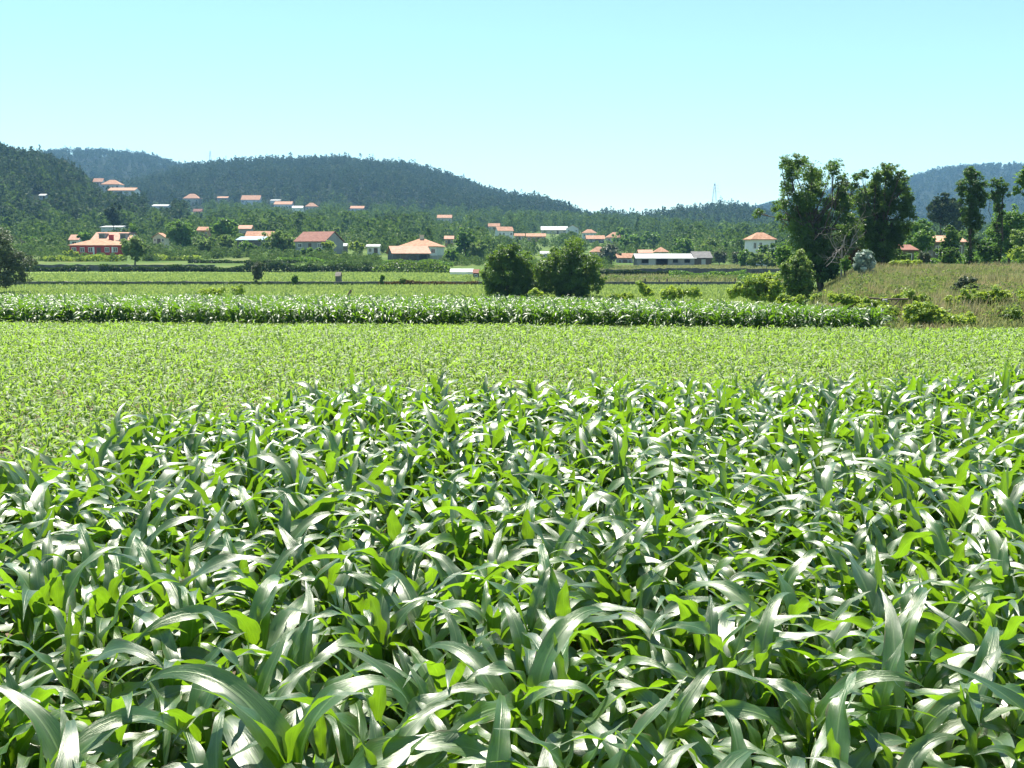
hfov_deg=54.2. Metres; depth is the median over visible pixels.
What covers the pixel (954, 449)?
maize stand
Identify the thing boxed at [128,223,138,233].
leafy tree
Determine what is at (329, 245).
bush
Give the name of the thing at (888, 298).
trellis rail
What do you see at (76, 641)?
maize plant
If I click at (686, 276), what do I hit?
hedge
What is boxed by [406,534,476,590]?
maize plant
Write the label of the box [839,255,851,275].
bush
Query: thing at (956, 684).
maize plant
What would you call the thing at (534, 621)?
maize plant
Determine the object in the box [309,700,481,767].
maize plant
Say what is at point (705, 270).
terrace wall
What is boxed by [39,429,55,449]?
young maize plant
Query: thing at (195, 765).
maize plant
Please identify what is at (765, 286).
bush
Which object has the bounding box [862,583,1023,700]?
maize plant
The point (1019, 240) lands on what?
leafy tree
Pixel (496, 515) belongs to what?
maize plant
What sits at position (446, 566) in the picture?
maize plant
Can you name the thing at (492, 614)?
maize plant
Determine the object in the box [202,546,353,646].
maize plant
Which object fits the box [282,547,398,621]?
maize plant
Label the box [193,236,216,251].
bush
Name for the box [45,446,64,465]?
young maize plant
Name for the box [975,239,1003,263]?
bush
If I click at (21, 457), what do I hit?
young maize plant
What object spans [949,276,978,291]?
bush
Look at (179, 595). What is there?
maize plant
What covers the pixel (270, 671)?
maize plant
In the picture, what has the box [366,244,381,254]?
hut
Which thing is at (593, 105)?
sky
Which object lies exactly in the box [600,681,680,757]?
maize plant
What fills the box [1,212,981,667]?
ground
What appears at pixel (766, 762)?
maize plant
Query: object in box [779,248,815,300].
bush
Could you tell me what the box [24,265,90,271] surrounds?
hedge
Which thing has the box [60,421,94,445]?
young maize plant
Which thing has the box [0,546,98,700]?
maize plant
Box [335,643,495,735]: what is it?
maize plant
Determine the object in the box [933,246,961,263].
bush
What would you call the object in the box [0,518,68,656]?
maize plant
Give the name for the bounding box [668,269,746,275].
hedge
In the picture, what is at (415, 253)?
barn
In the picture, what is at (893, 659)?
maize plant
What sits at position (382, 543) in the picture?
maize plant
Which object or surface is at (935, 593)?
maize plant
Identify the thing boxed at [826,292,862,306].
vine
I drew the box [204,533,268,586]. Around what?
maize plant
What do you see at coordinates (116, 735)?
maize plant
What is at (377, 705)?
maize plant
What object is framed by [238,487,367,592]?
maize plant
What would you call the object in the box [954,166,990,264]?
slender tree
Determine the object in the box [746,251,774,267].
bush
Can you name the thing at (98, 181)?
house
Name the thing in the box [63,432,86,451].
young maize plant
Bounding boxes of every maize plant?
[0,435,30,453]
[0,436,15,456]
[0,440,29,463]
[0,500,89,586]
[0,511,127,623]
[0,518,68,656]
[0,530,85,674]
[0,532,10,653]
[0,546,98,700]
[0,556,62,703]
[0,557,55,622]
[0,583,127,674]
[0,606,214,755]
[0,629,82,684]
[0,630,103,721]
[0,634,142,740]
[0,659,99,764]
[0,663,22,725]
[0,685,86,767]
[0,685,123,767]
[0,700,145,767]
[0,722,100,767]
[1,551,27,619]
[1,667,152,767]
[2,546,41,659]
[4,546,132,682]
[4,578,179,698]
[4,671,213,755]
[5,626,185,743]
[5,667,70,708]
[7,498,208,575]
[8,523,187,663]
[9,444,30,473]
[10,428,46,448]
[10,433,34,454]
[11,452,25,464]
[15,451,25,468]
[16,459,51,471]
[16,506,186,560]
[17,428,34,443]
[18,537,273,702]
[20,435,35,455]
[21,440,45,454]
[21,449,35,472]
[23,592,228,726]
[26,422,47,449]
[28,441,62,473]
[28,447,49,465]
[33,601,119,722]
[35,438,66,455]
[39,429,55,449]
[39,429,64,450]
[43,434,68,457]
[44,431,84,458]
[44,476,187,581]
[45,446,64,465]
[47,421,51,447]
[50,715,155,764]
[51,421,65,445]
[52,444,75,466]
[52,584,143,684]
[54,427,66,444]
[56,517,125,546]
[59,673,191,763]
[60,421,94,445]
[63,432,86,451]
[66,423,80,439]
[66,524,179,637]
[75,573,217,718]
[78,632,296,750]
[78,660,314,767]
[82,567,214,646]
[84,554,230,695]
[87,555,245,668]
[88,423,97,436]
[88,499,186,559]
[88,528,161,584]
[96,627,340,767]
[96,677,191,767]
[97,529,140,636]
[102,729,186,767]
[103,524,267,643]
[104,574,337,767]
[112,668,155,746]
[116,534,274,622]
[124,537,272,636]
[131,528,209,629]
[131,612,186,765]
[131,629,324,752]
[136,500,259,590]
[136,626,234,707]
[142,586,275,677]
[143,544,364,679]
[143,664,513,767]
[145,741,257,767]
[148,660,361,767]
[158,500,266,571]
[161,763,308,767]
[163,502,237,570]
[172,496,344,615]
[176,637,242,707]
[178,707,226,767]
[180,505,276,550]
[183,486,338,579]
[193,489,368,594]
[193,543,288,639]
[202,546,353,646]
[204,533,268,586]
[207,534,333,621]
[212,580,322,764]
[213,405,244,419]
[218,531,373,639]
[223,531,319,644]
[225,630,417,749]
[225,643,269,767]
[227,600,354,665]
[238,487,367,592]
[251,530,369,599]
[254,517,355,542]
[255,598,401,724]
[259,538,321,627]
[264,652,499,767]
[274,522,413,655]
[278,524,372,641]
[280,555,371,710]
[281,600,457,705]
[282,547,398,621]
[300,690,361,767]
[306,577,480,751]
[308,510,419,569]
[308,567,474,723]
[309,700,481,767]
[312,617,341,668]
[319,491,513,597]
[321,518,380,611]
[324,697,386,767]
[334,580,480,656]
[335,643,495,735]
[335,646,570,767]
[336,571,444,653]
[337,510,399,593]
[338,508,419,570]
[339,573,528,660]
[341,550,395,629]
[349,530,374,589]
[354,473,430,544]
[358,544,469,596]
[360,483,503,549]
[364,516,435,574]
[366,503,490,564]
[368,512,444,571]
[368,707,489,767]
[377,570,515,726]
[385,651,524,767]
[387,622,527,737]
[389,544,563,653]
[392,596,577,718]
[395,700,487,767]
[402,558,479,653]
[404,576,537,651]
[406,506,556,639]
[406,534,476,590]
[407,480,470,564]
[408,504,501,576]
[412,479,551,582]
[425,641,652,766]
[427,542,537,636]
[432,602,593,767]
[432,606,706,767]
[433,677,685,767]
[440,607,589,712]
[441,495,518,638]
[441,500,544,575]
[441,512,607,631]
[446,493,583,607]
[446,513,557,578]
[446,564,622,682]
[453,692,576,767]
[454,493,581,573]
[466,483,572,549]
[466,528,507,604]
[467,542,668,727]
[471,549,592,640]
[473,581,534,751]
[483,502,515,577]
[485,475,581,541]
[490,574,627,679]
[493,616,589,751]
[495,490,590,555]
[501,471,626,551]
[502,564,545,681]
[507,528,693,653]
[514,547,706,686]
[517,632,678,767]
[518,499,641,572]
[518,609,629,767]
[522,507,662,698]
[524,625,643,714]
[532,517,681,649]
[536,520,583,647]
[538,733,607,767]
[543,541,714,718]
[544,519,650,678]
[546,491,712,575]
[547,665,787,767]
[552,717,663,767]
[553,652,717,760]
[559,582,724,727]
[566,612,676,755]
[575,508,671,582]
[575,678,726,767]
[584,491,692,649]
[585,514,733,595]
[585,517,737,595]
[587,625,723,710]
[589,588,834,747]
[592,534,721,652]
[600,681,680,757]
[601,508,645,591]
[603,595,829,767]
[607,566,749,722]
[611,597,773,689]
[616,731,679,767]
[624,602,778,744]
[640,517,812,645]
[660,546,840,606]
[664,497,780,593]
[667,486,792,575]
[667,535,757,602]
[670,518,721,551]
[672,587,815,696]
[674,703,764,767]
[674,740,761,767]
[678,553,908,678]
[680,592,825,755]
[680,692,813,767]
[683,549,869,706]
[684,670,956,767]
[691,498,805,569]
[691,580,833,697]
[694,493,846,575]
[694,542,825,615]
[698,565,889,660]
[699,522,827,615]
[709,527,842,609]
[711,522,767,608]
[711,668,935,766]
[717,574,918,705]
[727,614,922,741]
[729,589,955,758]
[734,561,889,643]
[736,555,827,631]
[737,504,854,629]
[739,480,844,554]
[741,540,899,652]
[750,738,823,767]
[754,681,1020,766]
[768,514,913,610]
[768,649,943,760]
[771,668,911,767]
[773,542,934,648]
[778,584,936,741]
[779,687,1019,767]
[781,543,996,707]
[782,491,849,579]
[782,538,915,648]
[782,557,928,665]
[786,524,950,639]
[790,521,888,611]
[795,519,958,689]
[796,587,1023,743]
[797,554,912,631]
[804,616,1020,764]
[808,756,851,767]
[809,588,954,767]
[817,717,968,767]
[821,538,934,643]
[838,576,968,661]
[841,514,948,588]
[849,708,1023,767]
[851,573,933,707]
[860,499,979,641]
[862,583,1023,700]
[862,623,1023,759]
[869,584,1003,661]
[869,733,963,767]
[882,549,1013,586]
[884,578,1019,677]
[892,735,944,766]
[893,512,949,589]
[895,509,1023,607]
[896,566,1023,717]
[905,555,1022,650]
[905,660,1023,739]
[909,758,913,767]
[912,603,1023,762]
[921,677,1023,767]
[924,555,1013,627]
[926,543,986,582]
[926,563,1023,663]
[927,515,1015,580]
[937,669,1023,706]
[938,663,1023,758]
[939,534,1023,568]
[944,528,1023,579]
[949,487,1023,593]
[952,520,987,564]
[955,625,1023,767]
[963,512,1013,670]
[965,574,1023,669]
[968,575,1023,690]
[974,745,1023,767]
[983,527,1023,551]
[983,562,1023,593]
[983,610,1023,720]
[1013,643,1023,658]
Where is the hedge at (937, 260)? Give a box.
[914,251,1020,264]
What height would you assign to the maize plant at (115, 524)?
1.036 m
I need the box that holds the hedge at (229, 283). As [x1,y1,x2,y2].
[32,282,380,285]
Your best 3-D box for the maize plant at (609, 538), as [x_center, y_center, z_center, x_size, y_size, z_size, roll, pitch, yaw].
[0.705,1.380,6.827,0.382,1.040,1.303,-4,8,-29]
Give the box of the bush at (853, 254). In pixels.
[848,247,860,265]
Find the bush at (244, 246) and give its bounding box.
[238,240,257,252]
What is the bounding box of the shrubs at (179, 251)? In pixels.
[6,242,614,269]
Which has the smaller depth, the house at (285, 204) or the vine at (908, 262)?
the vine at (908, 262)
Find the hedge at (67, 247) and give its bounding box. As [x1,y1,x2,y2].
[27,244,69,252]
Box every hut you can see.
[335,272,341,281]
[343,243,348,251]
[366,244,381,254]
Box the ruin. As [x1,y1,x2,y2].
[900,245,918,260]
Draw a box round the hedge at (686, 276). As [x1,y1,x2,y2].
[605,274,741,279]
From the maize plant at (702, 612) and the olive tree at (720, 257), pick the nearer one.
the maize plant at (702, 612)
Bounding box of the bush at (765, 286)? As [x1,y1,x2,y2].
[726,270,785,304]
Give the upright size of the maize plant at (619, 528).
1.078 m
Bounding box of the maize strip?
[0,289,895,331]
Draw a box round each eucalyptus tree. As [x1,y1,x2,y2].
[926,192,961,235]
[945,200,967,233]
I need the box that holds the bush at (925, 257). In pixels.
[917,251,931,262]
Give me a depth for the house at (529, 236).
437.04 m
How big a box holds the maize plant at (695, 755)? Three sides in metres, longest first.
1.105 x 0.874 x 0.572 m
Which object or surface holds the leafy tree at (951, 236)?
on the ground at (245, 258)
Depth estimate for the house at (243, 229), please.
306.62 m
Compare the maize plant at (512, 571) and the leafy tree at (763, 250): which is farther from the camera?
the leafy tree at (763, 250)
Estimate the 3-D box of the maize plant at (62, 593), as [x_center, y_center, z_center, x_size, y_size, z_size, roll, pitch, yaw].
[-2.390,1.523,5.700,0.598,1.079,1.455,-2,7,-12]
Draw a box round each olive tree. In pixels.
[0,227,39,288]
[712,249,726,264]
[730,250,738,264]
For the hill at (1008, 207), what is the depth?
1594.37 m
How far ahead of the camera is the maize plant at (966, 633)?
5.11 m
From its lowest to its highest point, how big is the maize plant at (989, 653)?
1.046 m
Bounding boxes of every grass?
[4,321,1023,337]
[596,263,783,281]
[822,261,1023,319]
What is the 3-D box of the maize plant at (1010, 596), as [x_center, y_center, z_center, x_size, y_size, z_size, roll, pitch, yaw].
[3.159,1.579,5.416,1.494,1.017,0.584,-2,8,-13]
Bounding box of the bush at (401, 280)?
[399,278,405,283]
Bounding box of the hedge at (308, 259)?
[277,257,340,262]
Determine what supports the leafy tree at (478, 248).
on the ground at (245, 258)
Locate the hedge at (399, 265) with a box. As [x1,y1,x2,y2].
[371,258,450,272]
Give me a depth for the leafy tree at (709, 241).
268.71 m
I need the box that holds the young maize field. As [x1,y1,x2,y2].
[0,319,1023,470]
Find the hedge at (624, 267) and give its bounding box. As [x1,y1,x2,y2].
[603,266,640,268]
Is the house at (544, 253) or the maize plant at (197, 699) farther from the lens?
the house at (544, 253)
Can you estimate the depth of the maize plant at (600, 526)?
7.31 m
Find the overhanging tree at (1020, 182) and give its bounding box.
[1011,166,1023,196]
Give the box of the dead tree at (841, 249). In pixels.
[815,195,871,278]
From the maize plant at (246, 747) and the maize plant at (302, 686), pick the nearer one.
the maize plant at (246, 747)
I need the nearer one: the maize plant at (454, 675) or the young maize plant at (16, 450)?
the maize plant at (454, 675)
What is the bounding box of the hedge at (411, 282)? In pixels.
[378,280,478,284]
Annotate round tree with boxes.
[120,235,151,264]
[479,242,536,296]
[530,235,609,297]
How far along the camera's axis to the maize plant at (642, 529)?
6.31 m
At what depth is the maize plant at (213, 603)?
5.66 m
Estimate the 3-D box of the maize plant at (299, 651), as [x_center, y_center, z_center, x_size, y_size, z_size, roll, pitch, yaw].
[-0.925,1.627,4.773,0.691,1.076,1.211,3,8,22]
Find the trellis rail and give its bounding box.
[868,297,907,299]
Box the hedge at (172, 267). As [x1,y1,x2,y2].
[98,263,248,271]
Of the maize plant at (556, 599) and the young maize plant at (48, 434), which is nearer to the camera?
the maize plant at (556, 599)
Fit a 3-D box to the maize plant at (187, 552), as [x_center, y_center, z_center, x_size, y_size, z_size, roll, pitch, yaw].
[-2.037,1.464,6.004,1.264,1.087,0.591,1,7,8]
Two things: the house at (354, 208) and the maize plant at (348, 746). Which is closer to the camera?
the maize plant at (348, 746)
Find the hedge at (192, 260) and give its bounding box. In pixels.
[187,258,300,263]
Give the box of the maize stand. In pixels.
[0,361,1023,767]
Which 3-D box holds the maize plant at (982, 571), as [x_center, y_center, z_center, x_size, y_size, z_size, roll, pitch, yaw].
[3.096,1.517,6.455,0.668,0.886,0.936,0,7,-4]
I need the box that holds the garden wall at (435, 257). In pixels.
[430,256,442,259]
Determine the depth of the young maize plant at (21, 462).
11.79 m
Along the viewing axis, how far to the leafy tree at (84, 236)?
264.69 m
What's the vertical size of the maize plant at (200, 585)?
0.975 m
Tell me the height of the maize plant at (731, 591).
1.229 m
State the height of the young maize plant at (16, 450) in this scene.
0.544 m
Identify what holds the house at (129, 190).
on the hill at (35, 193)
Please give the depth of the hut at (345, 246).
273.56 m
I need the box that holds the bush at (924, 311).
[873,300,976,327]
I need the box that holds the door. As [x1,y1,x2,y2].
[649,259,654,264]
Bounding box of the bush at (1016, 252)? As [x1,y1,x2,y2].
[1006,245,1023,263]
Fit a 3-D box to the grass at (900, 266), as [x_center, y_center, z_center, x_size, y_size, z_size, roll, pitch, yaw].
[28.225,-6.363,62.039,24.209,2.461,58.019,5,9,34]
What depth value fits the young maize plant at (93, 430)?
13.92 m
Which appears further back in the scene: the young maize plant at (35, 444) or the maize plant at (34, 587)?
the young maize plant at (35, 444)
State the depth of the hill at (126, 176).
1383.53 m
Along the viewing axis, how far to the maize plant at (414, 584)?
5.77 m
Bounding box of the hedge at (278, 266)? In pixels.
[243,260,312,271]
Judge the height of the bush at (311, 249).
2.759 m
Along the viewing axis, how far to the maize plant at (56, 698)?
5.22 m
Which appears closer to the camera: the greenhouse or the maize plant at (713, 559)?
the maize plant at (713, 559)
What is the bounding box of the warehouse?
[540,226,567,233]
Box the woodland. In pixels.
[0,149,1023,264]
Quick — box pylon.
[710,183,718,201]
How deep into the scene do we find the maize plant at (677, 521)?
7.17 m
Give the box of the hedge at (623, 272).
[599,269,671,274]
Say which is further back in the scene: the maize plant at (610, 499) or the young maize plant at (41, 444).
the young maize plant at (41, 444)
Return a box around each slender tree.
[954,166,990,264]
[986,176,1011,264]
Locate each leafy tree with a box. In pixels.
[23,235,39,245]
[76,231,91,240]
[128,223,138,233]
[165,218,196,245]
[206,217,238,237]
[328,227,342,237]
[348,241,364,250]
[443,249,458,260]
[453,227,475,256]
[468,240,488,257]
[601,242,621,264]
[611,227,631,242]
[619,233,641,249]
[640,231,661,248]
[673,238,694,253]
[698,238,719,255]
[722,239,737,249]
[736,249,749,266]
[756,243,785,266]
[834,178,857,271]
[905,217,935,252]
[939,224,959,256]
[981,203,1023,263]
[1007,229,1023,248]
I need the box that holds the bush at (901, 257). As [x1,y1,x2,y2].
[876,250,906,262]
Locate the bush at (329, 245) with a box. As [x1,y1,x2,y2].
[321,240,336,252]
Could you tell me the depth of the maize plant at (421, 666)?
4.80 m
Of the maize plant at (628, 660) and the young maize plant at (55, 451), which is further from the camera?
the young maize plant at (55, 451)
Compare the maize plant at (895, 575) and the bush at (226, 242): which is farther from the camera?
the bush at (226, 242)
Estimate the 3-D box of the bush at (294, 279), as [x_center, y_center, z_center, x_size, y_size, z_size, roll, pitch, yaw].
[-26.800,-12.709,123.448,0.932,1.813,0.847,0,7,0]
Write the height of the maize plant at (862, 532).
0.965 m
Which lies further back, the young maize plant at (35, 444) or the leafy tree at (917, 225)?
the leafy tree at (917, 225)
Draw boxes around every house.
[38,194,48,199]
[68,235,82,243]
[68,235,122,255]
[91,232,138,241]
[93,178,104,193]
[100,180,123,192]
[101,226,124,231]
[107,188,140,195]
[151,233,168,248]
[152,205,170,208]
[183,194,201,204]
[193,209,202,212]
[196,227,211,239]
[217,196,229,201]
[238,225,254,234]
[241,195,262,204]
[245,231,274,248]
[274,201,293,210]
[292,206,303,211]
[305,203,317,210]
[350,206,364,210]
[400,235,445,255]
[437,215,452,223]
[444,236,454,246]
[488,223,499,229]
[494,227,513,239]
[514,233,524,239]
[526,233,545,241]
[540,251,548,256]
[566,225,578,234]
[582,229,596,238]
[585,235,604,242]
[590,247,603,256]
[605,232,619,242]
[615,253,633,262]
[637,250,652,253]
[653,247,668,253]
[743,232,776,265]
[925,236,967,263]
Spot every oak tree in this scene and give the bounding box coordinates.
[751,152,865,290]
[847,162,919,264]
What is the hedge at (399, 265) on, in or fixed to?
on the ground at (245, 258)
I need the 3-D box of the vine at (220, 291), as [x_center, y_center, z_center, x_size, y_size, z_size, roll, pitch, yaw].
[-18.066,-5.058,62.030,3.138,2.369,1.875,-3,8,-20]
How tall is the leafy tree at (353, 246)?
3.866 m
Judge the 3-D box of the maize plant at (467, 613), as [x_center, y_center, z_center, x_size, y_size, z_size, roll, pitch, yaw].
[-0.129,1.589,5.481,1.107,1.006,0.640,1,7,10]
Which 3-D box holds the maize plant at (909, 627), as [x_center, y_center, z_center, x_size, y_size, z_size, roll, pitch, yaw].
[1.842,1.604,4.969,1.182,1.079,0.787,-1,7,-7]
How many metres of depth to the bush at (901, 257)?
83.15 m
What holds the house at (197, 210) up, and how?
on the ground at (245, 258)
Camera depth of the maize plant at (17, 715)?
4.18 m
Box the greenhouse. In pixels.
[450,269,472,274]
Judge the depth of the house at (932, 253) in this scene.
128.86 m
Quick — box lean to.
[236,236,267,247]
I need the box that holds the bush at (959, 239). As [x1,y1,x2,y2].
[953,232,963,263]
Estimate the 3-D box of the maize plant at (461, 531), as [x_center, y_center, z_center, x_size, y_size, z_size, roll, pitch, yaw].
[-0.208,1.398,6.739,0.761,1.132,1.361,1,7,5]
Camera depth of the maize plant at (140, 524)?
6.77 m
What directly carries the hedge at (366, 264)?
on the ground at (245, 258)
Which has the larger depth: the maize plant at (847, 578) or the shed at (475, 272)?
the shed at (475, 272)
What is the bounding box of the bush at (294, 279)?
[291,274,297,283]
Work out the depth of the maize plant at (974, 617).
6.06 m
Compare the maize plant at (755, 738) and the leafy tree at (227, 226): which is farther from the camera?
the leafy tree at (227, 226)
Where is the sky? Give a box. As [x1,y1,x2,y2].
[0,0,1023,214]
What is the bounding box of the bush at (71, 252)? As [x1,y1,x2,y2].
[63,250,79,256]
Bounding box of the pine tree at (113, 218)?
[104,202,121,229]
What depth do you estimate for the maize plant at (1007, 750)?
3.82 m
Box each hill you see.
[3,176,82,224]
[60,156,164,181]
[149,168,472,212]
[788,168,1023,223]
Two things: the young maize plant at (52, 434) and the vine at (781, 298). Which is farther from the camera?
the vine at (781, 298)
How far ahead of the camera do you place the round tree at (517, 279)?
86.46 m
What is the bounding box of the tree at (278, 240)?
[257,230,295,255]
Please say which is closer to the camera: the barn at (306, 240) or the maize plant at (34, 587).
the maize plant at (34, 587)
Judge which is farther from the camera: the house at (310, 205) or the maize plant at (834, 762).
the house at (310, 205)
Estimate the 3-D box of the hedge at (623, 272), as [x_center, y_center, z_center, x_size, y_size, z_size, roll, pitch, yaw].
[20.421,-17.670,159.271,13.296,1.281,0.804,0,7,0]
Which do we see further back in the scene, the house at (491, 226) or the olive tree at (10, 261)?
the house at (491, 226)
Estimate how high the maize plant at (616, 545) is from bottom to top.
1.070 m
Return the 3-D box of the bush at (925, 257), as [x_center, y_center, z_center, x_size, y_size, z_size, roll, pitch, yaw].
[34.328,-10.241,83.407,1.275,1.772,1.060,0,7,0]
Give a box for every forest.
[0,141,190,226]
[38,146,183,181]
[120,152,593,217]
[593,196,931,224]
[753,161,1023,221]
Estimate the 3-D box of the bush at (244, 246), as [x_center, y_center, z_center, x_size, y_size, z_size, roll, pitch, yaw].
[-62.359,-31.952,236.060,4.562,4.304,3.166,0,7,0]
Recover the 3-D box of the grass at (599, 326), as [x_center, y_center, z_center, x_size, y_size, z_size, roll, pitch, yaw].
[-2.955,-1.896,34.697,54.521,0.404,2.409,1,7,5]
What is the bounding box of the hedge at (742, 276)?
[736,265,852,280]
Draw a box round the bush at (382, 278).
[379,275,384,284]
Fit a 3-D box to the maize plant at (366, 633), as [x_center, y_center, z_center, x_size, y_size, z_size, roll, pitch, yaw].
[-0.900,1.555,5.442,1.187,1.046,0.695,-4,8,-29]
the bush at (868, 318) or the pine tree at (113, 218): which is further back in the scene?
the pine tree at (113, 218)
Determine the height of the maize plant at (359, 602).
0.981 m
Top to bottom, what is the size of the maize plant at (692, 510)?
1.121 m
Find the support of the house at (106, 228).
on the ground at (245, 258)
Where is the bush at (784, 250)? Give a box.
[773,241,796,268]
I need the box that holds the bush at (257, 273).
[251,261,264,283]
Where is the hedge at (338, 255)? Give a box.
[334,254,378,258]
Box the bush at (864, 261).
[852,249,875,274]
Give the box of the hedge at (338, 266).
[311,263,375,271]
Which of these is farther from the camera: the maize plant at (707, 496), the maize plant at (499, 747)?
the maize plant at (707, 496)
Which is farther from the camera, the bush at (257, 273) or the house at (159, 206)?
the house at (159, 206)
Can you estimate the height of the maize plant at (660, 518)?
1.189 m
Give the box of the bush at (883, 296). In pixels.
[873,295,893,303]
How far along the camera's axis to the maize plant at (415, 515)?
7.23 m
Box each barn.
[293,231,344,253]
[386,246,430,260]
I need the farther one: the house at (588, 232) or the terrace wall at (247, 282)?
the house at (588, 232)
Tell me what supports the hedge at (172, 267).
on the ground at (245, 258)
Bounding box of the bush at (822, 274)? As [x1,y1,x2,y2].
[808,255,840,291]
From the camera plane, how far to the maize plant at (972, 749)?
3.99 m
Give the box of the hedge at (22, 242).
[17,237,68,244]
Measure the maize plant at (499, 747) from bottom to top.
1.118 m
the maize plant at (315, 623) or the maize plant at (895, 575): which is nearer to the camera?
the maize plant at (315, 623)
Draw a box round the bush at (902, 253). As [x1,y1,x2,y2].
[895,248,910,260]
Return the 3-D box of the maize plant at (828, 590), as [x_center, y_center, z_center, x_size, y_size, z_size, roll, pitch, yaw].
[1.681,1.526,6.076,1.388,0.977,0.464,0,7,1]
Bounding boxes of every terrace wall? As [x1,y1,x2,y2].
[1,281,634,284]
[36,264,214,270]
[603,268,780,274]
[611,281,744,284]
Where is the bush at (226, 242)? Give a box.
[219,234,234,248]
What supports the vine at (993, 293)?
on the ground at (245, 258)
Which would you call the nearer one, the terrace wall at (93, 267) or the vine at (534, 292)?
the vine at (534, 292)
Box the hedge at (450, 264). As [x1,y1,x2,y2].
[380,258,453,266]
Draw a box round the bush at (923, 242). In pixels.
[911,228,935,251]
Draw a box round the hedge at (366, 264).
[329,261,380,265]
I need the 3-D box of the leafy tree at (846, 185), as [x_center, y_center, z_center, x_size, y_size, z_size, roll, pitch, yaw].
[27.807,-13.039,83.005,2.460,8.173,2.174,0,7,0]
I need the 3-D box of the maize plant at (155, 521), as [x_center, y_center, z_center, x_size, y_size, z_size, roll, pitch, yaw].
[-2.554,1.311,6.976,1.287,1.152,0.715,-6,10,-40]
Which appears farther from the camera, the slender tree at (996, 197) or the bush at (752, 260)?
the bush at (752, 260)
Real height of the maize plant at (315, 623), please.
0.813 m
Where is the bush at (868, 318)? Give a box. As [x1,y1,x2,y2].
[849,315,878,329]
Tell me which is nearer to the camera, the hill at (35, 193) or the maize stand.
the maize stand
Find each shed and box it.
[472,269,479,277]
[631,251,712,265]
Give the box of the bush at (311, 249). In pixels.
[301,247,321,254]
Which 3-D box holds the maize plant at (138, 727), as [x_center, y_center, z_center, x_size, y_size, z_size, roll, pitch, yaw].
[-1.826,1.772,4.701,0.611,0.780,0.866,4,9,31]
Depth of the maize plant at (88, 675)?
4.72 m
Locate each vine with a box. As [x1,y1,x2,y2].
[196,284,245,295]
[466,287,555,299]
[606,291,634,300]
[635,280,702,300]
[775,289,831,306]
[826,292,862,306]
[856,296,1023,320]
[888,259,921,266]
[891,288,931,305]
[943,284,1023,306]

